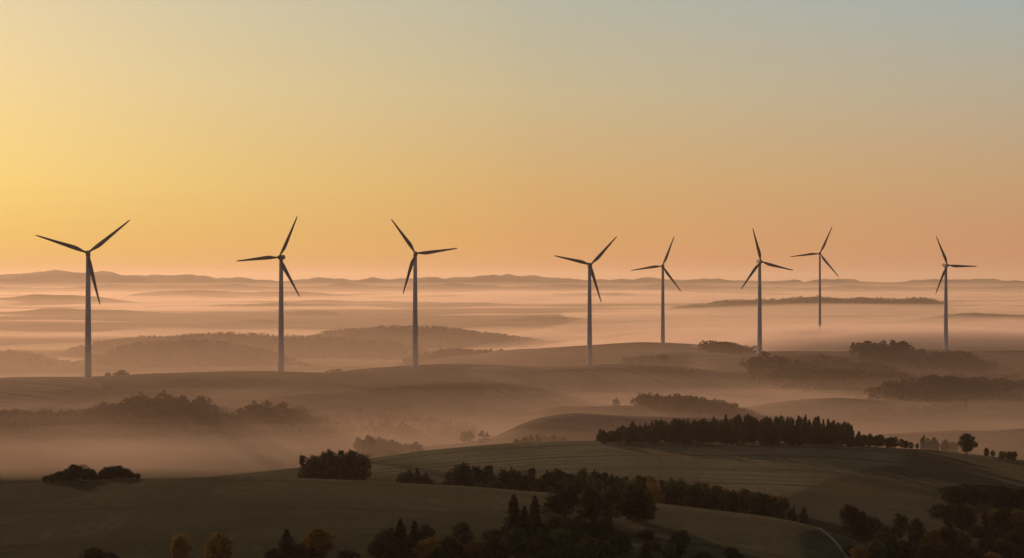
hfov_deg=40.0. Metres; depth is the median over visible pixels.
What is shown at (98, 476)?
deciduous tree
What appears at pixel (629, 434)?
deciduous tree
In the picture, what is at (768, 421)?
deciduous tree
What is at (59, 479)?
deciduous tree
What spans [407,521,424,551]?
conifer tree
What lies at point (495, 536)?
deciduous tree
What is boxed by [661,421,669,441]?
deciduous tree
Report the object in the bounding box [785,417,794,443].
deciduous tree
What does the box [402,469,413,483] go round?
deciduous tree
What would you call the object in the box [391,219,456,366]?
wind turbine
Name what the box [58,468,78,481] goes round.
deciduous tree
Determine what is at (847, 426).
deciduous tree
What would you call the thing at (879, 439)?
deciduous tree
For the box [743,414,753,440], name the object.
deciduous tree
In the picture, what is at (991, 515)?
deciduous tree
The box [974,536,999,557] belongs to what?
deciduous tree
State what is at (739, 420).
deciduous tree
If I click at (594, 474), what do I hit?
deciduous tree
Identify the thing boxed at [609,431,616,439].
deciduous tree
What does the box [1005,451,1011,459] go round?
deciduous tree
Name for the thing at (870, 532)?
deciduous tree
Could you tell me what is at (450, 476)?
deciduous tree
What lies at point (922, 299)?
woodland
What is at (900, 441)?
deciduous tree
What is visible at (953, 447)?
deciduous tree
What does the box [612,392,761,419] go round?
woodland
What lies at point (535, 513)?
conifer tree
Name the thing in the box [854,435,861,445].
deciduous tree
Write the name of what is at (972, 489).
deciduous tree
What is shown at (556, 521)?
deciduous tree
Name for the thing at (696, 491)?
deciduous tree
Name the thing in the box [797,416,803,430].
deciduous tree
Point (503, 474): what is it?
deciduous tree
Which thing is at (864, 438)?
deciduous tree
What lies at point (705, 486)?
deciduous tree
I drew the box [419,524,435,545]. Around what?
deciduous tree
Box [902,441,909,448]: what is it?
deciduous tree
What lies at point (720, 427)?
conifer tree
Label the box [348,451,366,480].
deciduous tree
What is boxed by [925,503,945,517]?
deciduous tree
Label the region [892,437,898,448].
deciduous tree
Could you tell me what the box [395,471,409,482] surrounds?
deciduous tree
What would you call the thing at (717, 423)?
deciduous tree
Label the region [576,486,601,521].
deciduous tree
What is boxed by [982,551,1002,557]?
deciduous tree
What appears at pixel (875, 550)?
deciduous tree
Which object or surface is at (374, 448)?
deciduous tree
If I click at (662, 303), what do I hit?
wind turbine
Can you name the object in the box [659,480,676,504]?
deciduous tree
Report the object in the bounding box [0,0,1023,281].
sky
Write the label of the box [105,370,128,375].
woodland
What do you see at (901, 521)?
deciduous tree
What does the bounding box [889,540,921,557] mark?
deciduous tree
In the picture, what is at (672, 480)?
deciduous tree
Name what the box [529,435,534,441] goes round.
deciduous tree
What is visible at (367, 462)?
deciduous tree
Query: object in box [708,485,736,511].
deciduous tree
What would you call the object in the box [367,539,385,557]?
deciduous tree
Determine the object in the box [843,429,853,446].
deciduous tree
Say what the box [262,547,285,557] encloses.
deciduous tree
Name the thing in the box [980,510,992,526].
deciduous tree
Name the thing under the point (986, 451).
deciduous tree
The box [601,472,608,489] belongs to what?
deciduous tree
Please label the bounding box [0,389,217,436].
woodland
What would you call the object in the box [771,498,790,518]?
deciduous tree
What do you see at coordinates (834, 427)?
deciduous tree
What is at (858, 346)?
woodland
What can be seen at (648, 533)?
deciduous tree
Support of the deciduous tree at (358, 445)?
on the ground
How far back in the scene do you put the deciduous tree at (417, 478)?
640.65 m
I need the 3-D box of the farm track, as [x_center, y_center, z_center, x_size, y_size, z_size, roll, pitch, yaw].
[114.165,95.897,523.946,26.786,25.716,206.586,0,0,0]
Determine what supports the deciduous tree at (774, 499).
on the ground
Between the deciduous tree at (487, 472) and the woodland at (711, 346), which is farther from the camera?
the woodland at (711, 346)
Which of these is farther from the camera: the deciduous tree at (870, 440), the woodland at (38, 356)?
the woodland at (38, 356)
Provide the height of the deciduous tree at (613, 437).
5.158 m
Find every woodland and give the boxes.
[0,349,71,366]
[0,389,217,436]
[54,338,309,367]
[68,331,435,359]
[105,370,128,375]
[190,400,489,442]
[303,325,560,348]
[326,368,341,371]
[402,348,503,365]
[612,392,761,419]
[621,354,670,362]
[670,295,943,312]
[697,340,756,352]
[738,351,996,406]
[849,340,914,352]
[849,345,997,373]
[940,371,1023,400]
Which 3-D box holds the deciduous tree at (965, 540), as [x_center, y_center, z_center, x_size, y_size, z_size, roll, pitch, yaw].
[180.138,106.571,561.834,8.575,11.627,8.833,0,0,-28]
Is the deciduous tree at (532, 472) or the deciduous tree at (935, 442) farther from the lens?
the deciduous tree at (935, 442)
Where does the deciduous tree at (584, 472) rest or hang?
on the ground
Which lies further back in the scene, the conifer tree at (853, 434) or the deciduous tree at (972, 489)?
the conifer tree at (853, 434)
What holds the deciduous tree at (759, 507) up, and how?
on the ground
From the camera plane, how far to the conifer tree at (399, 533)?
398.04 m
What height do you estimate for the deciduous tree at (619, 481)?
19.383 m
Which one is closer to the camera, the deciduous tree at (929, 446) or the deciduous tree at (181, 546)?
the deciduous tree at (181, 546)
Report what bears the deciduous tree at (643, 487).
on the ground
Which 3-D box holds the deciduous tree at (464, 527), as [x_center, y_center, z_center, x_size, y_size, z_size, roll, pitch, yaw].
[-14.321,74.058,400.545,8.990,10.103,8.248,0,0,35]
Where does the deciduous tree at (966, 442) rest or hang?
on the ground
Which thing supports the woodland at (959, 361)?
on the ground
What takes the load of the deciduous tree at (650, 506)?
on the ground
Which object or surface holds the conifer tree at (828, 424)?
on the ground
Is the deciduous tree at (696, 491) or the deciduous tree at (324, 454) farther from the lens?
the deciduous tree at (324, 454)
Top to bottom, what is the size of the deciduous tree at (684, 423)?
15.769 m
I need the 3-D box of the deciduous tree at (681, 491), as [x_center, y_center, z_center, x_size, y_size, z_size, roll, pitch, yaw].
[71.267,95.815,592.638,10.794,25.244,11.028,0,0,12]
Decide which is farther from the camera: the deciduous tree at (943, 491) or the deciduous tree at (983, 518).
the deciduous tree at (943, 491)
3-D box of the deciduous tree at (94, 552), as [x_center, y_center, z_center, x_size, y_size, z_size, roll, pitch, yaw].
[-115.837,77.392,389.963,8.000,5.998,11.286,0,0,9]
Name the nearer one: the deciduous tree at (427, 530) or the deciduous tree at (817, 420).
the deciduous tree at (427, 530)
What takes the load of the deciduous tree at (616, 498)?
on the ground
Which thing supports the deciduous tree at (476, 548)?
on the ground
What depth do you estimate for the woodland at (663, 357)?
1898.28 m
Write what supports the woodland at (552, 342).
on the ground
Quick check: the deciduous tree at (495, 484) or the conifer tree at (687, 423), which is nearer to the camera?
the deciduous tree at (495, 484)
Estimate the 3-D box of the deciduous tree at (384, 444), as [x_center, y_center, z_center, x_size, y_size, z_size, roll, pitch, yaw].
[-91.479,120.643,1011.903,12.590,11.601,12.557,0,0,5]
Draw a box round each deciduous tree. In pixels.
[40,475,48,481]
[46,473,58,481]
[56,471,64,481]
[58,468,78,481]
[68,464,93,480]
[79,547,105,557]
[80,469,96,480]
[96,472,103,479]
[98,552,119,557]
[99,467,114,479]
[100,465,129,478]
[116,468,132,478]
[170,533,193,557]
[202,531,234,557]
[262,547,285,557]
[286,543,319,557]
[296,455,313,477]
[302,455,327,478]
[302,527,336,557]
[318,451,330,476]
[325,451,350,479]
[336,450,347,475]
[336,550,360,557]
[339,450,354,479]
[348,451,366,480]
[353,438,365,454]
[356,453,372,478]
[361,435,374,457]
[366,437,378,455]
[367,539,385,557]
[371,527,395,542]
[374,437,383,454]
[378,439,389,453]
[384,439,398,455]
[392,442,403,453]
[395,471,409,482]
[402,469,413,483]
[403,444,417,452]
[409,441,423,452]
[410,537,441,557]
[411,468,424,483]
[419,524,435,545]
[421,473,428,483]
[426,479,437,484]
[430,547,455,557]
[439,464,473,485]
[439,536,463,557]
[444,521,475,554]
[454,462,471,485]
[462,541,483,557]
[467,465,483,486]
[474,465,498,485]
[481,529,504,542]
[488,479,510,489]
[494,467,509,487]
[503,467,519,489]
[508,470,528,490]
[520,436,529,441]
[523,468,536,478]
[523,475,552,492]
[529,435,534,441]
[535,434,541,441]
[538,470,562,492]
[540,511,566,536]
[541,435,549,441]
[541,486,581,523]
[541,527,572,549]
[547,468,569,486]
[549,434,557,441]
[558,472,574,493]
[569,472,587,494]
[573,467,593,494]
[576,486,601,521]
[582,476,604,494]
[588,469,603,489]
[594,485,626,521]
[597,434,612,443]
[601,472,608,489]
[601,473,622,496]
[608,531,633,553]
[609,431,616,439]
[609,435,617,441]
[614,475,624,495]
[620,486,651,520]
[622,478,636,496]
[623,429,639,442]
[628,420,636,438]
[633,474,641,496]
[635,529,655,539]
[636,426,644,443]
[637,476,648,493]
[638,498,658,521]
[643,478,666,503]
[646,475,657,495]
[658,420,664,440]
[658,479,667,493]
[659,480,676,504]
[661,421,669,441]
[666,530,691,557]
[667,477,678,498]
[670,419,681,438]
[672,477,692,506]
[679,419,685,440]
[687,480,702,507]
[690,551,716,557]
[691,423,697,440]
[697,485,727,509]
[700,482,711,495]
[703,421,712,443]
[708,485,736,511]
[715,420,719,437]
[722,546,743,557]
[725,490,747,513]
[733,414,743,440]
[738,488,752,511]
[742,492,765,514]
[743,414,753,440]
[748,421,756,444]
[750,494,781,517]
[753,418,759,441]
[756,492,778,509]
[758,422,768,445]
[766,418,773,425]
[770,495,790,500]
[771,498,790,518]
[773,416,778,427]
[777,414,781,442]
[780,416,785,440]
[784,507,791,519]
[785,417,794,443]
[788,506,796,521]
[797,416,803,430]
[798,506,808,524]
[811,417,821,441]
[811,423,817,443]
[815,423,822,445]
[830,420,838,436]
[836,422,842,443]
[838,504,863,534]
[841,545,854,555]
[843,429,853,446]
[845,423,850,432]
[848,545,870,557]
[853,510,873,537]
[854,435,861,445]
[862,434,867,444]
[863,516,886,538]
[864,539,887,557]
[866,433,874,446]
[875,434,885,446]
[884,437,892,447]
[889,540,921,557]
[890,513,909,540]
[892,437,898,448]
[898,439,903,446]
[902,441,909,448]
[906,517,926,545]
[919,435,926,449]
[919,529,943,550]
[925,438,934,449]
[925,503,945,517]
[931,437,938,450]
[938,486,949,499]
[938,524,960,549]
[939,439,948,451]
[941,505,953,524]
[945,485,961,504]
[949,441,958,451]
[950,484,972,502]
[951,504,970,530]
[953,532,973,554]
[956,432,978,456]
[959,506,974,530]
[965,483,981,505]
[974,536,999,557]
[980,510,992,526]
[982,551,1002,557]
[983,447,989,456]
[984,508,1002,529]
[987,540,1009,557]
[995,506,1015,533]
[998,451,1003,458]
[1004,508,1023,531]
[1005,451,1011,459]
[1010,451,1017,460]
[1010,489,1023,510]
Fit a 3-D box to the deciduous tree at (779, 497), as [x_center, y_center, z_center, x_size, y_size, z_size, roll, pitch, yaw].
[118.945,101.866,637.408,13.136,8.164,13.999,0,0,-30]
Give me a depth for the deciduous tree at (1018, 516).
609.12 m
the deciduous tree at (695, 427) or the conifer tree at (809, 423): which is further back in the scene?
the conifer tree at (809, 423)
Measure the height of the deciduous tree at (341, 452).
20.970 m
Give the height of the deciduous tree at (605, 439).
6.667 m
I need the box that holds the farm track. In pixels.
[797,520,848,557]
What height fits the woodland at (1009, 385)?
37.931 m
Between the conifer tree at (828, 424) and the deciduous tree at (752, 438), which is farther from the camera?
the conifer tree at (828, 424)
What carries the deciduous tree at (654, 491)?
on the ground
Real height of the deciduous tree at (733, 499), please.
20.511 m
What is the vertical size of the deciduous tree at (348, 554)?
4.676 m
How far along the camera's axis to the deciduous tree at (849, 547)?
436.03 m
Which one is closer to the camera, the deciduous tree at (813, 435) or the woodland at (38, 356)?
the deciduous tree at (813, 435)
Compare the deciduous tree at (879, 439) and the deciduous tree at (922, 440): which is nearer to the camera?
the deciduous tree at (879, 439)
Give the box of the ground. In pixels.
[0,270,1023,557]
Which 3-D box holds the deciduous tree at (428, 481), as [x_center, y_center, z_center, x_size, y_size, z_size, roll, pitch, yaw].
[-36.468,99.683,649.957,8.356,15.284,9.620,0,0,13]
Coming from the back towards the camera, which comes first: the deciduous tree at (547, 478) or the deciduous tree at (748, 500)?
the deciduous tree at (748, 500)
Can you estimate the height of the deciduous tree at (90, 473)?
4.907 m
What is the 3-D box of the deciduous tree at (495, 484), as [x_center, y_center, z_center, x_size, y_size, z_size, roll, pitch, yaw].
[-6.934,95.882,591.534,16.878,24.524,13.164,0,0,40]
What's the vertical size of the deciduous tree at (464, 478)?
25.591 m
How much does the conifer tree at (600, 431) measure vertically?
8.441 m
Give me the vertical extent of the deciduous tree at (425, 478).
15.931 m
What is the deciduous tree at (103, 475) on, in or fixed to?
on the ground
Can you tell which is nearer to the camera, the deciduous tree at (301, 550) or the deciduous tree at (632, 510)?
the deciduous tree at (301, 550)
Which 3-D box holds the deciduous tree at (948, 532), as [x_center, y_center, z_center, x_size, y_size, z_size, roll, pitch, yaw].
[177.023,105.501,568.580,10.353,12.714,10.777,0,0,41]
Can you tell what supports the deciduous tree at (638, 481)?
on the ground
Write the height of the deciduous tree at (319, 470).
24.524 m
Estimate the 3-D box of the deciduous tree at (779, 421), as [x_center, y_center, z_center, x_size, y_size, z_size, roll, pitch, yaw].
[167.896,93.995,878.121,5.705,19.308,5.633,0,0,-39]
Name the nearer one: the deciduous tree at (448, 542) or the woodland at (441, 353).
the deciduous tree at (448, 542)
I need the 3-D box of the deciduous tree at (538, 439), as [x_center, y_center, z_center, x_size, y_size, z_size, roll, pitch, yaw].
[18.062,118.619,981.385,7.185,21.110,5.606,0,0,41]
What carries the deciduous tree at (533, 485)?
on the ground
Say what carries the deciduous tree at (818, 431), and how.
on the ground
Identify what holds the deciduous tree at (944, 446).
on the ground
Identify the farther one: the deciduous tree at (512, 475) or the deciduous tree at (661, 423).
the deciduous tree at (661, 423)
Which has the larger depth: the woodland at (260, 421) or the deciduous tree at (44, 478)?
the woodland at (260, 421)
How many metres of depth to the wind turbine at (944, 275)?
2042.56 m
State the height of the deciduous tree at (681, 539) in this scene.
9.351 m
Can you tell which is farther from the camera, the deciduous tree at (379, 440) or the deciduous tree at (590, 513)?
the deciduous tree at (379, 440)
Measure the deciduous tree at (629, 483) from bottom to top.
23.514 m
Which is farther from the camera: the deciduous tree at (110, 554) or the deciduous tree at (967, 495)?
the deciduous tree at (967, 495)
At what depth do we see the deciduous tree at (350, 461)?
728.97 m
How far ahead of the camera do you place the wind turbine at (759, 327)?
1860.54 m
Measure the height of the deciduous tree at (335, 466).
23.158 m
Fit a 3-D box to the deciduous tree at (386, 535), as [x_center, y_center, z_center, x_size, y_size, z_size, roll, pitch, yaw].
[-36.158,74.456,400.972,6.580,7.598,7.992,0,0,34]
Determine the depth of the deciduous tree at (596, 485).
594.71 m
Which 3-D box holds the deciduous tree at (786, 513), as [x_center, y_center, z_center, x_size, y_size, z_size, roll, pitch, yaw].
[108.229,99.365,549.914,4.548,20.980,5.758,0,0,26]
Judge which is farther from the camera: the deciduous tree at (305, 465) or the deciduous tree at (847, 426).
the deciduous tree at (847, 426)
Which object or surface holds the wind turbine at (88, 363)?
on the ground
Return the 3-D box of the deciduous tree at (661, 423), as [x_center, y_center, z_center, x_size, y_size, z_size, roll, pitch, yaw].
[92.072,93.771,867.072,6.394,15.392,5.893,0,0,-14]
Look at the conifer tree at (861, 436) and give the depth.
866.36 m
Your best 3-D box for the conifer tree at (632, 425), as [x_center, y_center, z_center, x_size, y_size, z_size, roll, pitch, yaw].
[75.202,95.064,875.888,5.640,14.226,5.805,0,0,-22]
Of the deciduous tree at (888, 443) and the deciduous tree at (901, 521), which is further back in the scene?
the deciduous tree at (888, 443)
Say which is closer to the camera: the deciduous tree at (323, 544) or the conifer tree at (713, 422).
the deciduous tree at (323, 544)
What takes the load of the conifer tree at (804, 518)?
on the ground
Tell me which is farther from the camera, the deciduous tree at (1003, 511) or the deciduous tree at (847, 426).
the deciduous tree at (847, 426)
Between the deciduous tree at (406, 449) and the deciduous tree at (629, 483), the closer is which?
the deciduous tree at (629, 483)
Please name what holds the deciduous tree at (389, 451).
on the ground
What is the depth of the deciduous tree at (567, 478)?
599.03 m
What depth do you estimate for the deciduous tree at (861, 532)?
587.96 m
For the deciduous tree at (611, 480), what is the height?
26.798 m
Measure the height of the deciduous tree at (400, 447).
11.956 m
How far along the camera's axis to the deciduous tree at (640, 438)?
845.79 m
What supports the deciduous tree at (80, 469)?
on the ground
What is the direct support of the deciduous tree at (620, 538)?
on the ground
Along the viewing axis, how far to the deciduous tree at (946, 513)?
616.83 m
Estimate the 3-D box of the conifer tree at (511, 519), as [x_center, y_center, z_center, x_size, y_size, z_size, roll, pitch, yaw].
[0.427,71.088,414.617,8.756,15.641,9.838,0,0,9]
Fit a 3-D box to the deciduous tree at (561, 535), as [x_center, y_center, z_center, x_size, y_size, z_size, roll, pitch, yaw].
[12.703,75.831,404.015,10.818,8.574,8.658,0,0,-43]
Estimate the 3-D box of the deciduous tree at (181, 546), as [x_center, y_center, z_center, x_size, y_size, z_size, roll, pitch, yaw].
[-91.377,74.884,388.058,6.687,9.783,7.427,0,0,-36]
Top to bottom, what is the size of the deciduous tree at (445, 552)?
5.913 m
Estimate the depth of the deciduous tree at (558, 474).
614.46 m
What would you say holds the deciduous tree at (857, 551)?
on the ground
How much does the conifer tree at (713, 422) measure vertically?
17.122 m
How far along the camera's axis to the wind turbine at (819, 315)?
2470.92 m
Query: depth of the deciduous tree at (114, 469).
527.97 m
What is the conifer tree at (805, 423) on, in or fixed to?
on the ground
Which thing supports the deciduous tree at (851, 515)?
on the ground
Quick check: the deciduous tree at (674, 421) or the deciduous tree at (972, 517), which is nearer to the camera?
the deciduous tree at (972, 517)
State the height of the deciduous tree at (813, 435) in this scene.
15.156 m
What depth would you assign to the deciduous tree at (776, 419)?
884.93 m
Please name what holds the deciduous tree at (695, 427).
on the ground
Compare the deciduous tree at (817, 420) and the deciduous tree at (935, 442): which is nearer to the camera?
the deciduous tree at (817, 420)
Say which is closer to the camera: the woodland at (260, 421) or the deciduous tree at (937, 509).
the deciduous tree at (937, 509)
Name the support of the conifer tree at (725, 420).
on the ground
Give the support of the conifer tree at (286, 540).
on the ground
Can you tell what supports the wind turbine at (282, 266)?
on the ground
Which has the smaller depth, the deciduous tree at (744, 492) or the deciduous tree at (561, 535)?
the deciduous tree at (561, 535)
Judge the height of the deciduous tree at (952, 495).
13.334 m
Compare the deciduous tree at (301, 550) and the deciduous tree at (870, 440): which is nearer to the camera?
the deciduous tree at (301, 550)
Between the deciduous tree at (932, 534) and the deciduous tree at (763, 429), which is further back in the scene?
the deciduous tree at (763, 429)
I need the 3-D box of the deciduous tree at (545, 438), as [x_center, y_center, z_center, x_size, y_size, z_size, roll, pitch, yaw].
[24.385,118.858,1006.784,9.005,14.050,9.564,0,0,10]
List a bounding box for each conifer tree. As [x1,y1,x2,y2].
[276,529,299,557]
[392,518,407,546]
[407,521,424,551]
[500,494,520,545]
[513,505,532,549]
[529,495,546,536]
[596,429,602,440]
[637,542,653,557]
[685,419,691,441]
[712,417,718,441]
[718,420,722,441]
[719,414,730,442]
[803,414,807,443]
[806,419,813,443]
[826,419,831,444]
[846,425,856,445]
[855,431,865,445]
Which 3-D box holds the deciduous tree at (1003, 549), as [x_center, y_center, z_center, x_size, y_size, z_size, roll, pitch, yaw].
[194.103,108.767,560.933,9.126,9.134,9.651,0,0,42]
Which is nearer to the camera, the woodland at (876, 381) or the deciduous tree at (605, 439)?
the deciduous tree at (605, 439)
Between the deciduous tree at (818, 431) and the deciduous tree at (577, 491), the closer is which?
the deciduous tree at (577, 491)
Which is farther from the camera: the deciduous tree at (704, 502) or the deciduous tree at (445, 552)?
the deciduous tree at (704, 502)
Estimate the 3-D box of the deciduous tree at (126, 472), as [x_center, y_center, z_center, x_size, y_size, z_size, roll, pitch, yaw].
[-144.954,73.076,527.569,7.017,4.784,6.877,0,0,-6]
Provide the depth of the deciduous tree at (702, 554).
402.05 m
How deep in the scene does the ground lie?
1301.31 m
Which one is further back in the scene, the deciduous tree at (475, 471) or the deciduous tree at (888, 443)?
the deciduous tree at (888, 443)
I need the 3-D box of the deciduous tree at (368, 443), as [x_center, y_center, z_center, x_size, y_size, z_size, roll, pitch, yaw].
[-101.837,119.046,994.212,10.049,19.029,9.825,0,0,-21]
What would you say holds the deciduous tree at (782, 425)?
on the ground
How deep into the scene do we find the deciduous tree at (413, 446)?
989.13 m
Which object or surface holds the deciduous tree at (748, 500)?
on the ground
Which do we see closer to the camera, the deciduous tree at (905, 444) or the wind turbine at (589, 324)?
the deciduous tree at (905, 444)
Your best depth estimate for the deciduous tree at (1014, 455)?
839.78 m
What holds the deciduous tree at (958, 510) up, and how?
on the ground
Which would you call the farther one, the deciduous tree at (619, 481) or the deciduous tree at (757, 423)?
the deciduous tree at (757, 423)
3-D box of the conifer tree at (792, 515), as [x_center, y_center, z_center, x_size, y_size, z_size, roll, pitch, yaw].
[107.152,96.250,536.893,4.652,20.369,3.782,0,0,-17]
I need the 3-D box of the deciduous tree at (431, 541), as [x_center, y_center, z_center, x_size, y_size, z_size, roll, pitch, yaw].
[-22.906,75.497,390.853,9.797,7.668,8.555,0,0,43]
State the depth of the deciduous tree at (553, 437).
995.29 m
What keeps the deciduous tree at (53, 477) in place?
on the ground
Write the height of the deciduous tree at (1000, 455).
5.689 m
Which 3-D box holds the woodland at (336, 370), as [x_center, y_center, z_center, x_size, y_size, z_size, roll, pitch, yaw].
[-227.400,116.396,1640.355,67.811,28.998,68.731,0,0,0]
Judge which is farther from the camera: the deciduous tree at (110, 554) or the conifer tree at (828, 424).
the conifer tree at (828, 424)
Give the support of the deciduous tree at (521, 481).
on the ground
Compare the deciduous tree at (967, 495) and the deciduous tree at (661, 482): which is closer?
the deciduous tree at (661, 482)
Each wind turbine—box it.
[35,220,129,378]
[238,217,299,370]
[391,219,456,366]
[554,236,616,364]
[631,237,680,343]
[741,228,792,353]
[791,227,838,350]
[936,237,976,349]
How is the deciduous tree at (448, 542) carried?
on the ground
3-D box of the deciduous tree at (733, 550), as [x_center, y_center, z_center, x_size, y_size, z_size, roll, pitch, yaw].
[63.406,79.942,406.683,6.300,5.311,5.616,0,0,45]
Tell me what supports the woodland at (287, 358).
on the ground
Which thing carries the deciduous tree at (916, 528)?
on the ground
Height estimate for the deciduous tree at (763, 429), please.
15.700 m
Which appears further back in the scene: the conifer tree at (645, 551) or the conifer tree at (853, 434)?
the conifer tree at (853, 434)
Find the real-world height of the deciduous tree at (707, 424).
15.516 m
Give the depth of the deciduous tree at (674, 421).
862.90 m
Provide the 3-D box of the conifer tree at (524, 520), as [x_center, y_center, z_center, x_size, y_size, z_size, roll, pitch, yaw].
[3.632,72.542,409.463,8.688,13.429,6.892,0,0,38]
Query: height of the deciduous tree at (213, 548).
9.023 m
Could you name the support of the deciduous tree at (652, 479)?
on the ground
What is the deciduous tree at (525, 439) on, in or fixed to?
on the ground
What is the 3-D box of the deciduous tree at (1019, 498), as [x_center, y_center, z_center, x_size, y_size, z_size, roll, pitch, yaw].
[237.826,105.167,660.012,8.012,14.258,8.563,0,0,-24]
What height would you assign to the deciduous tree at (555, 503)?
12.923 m
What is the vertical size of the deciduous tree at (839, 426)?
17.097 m

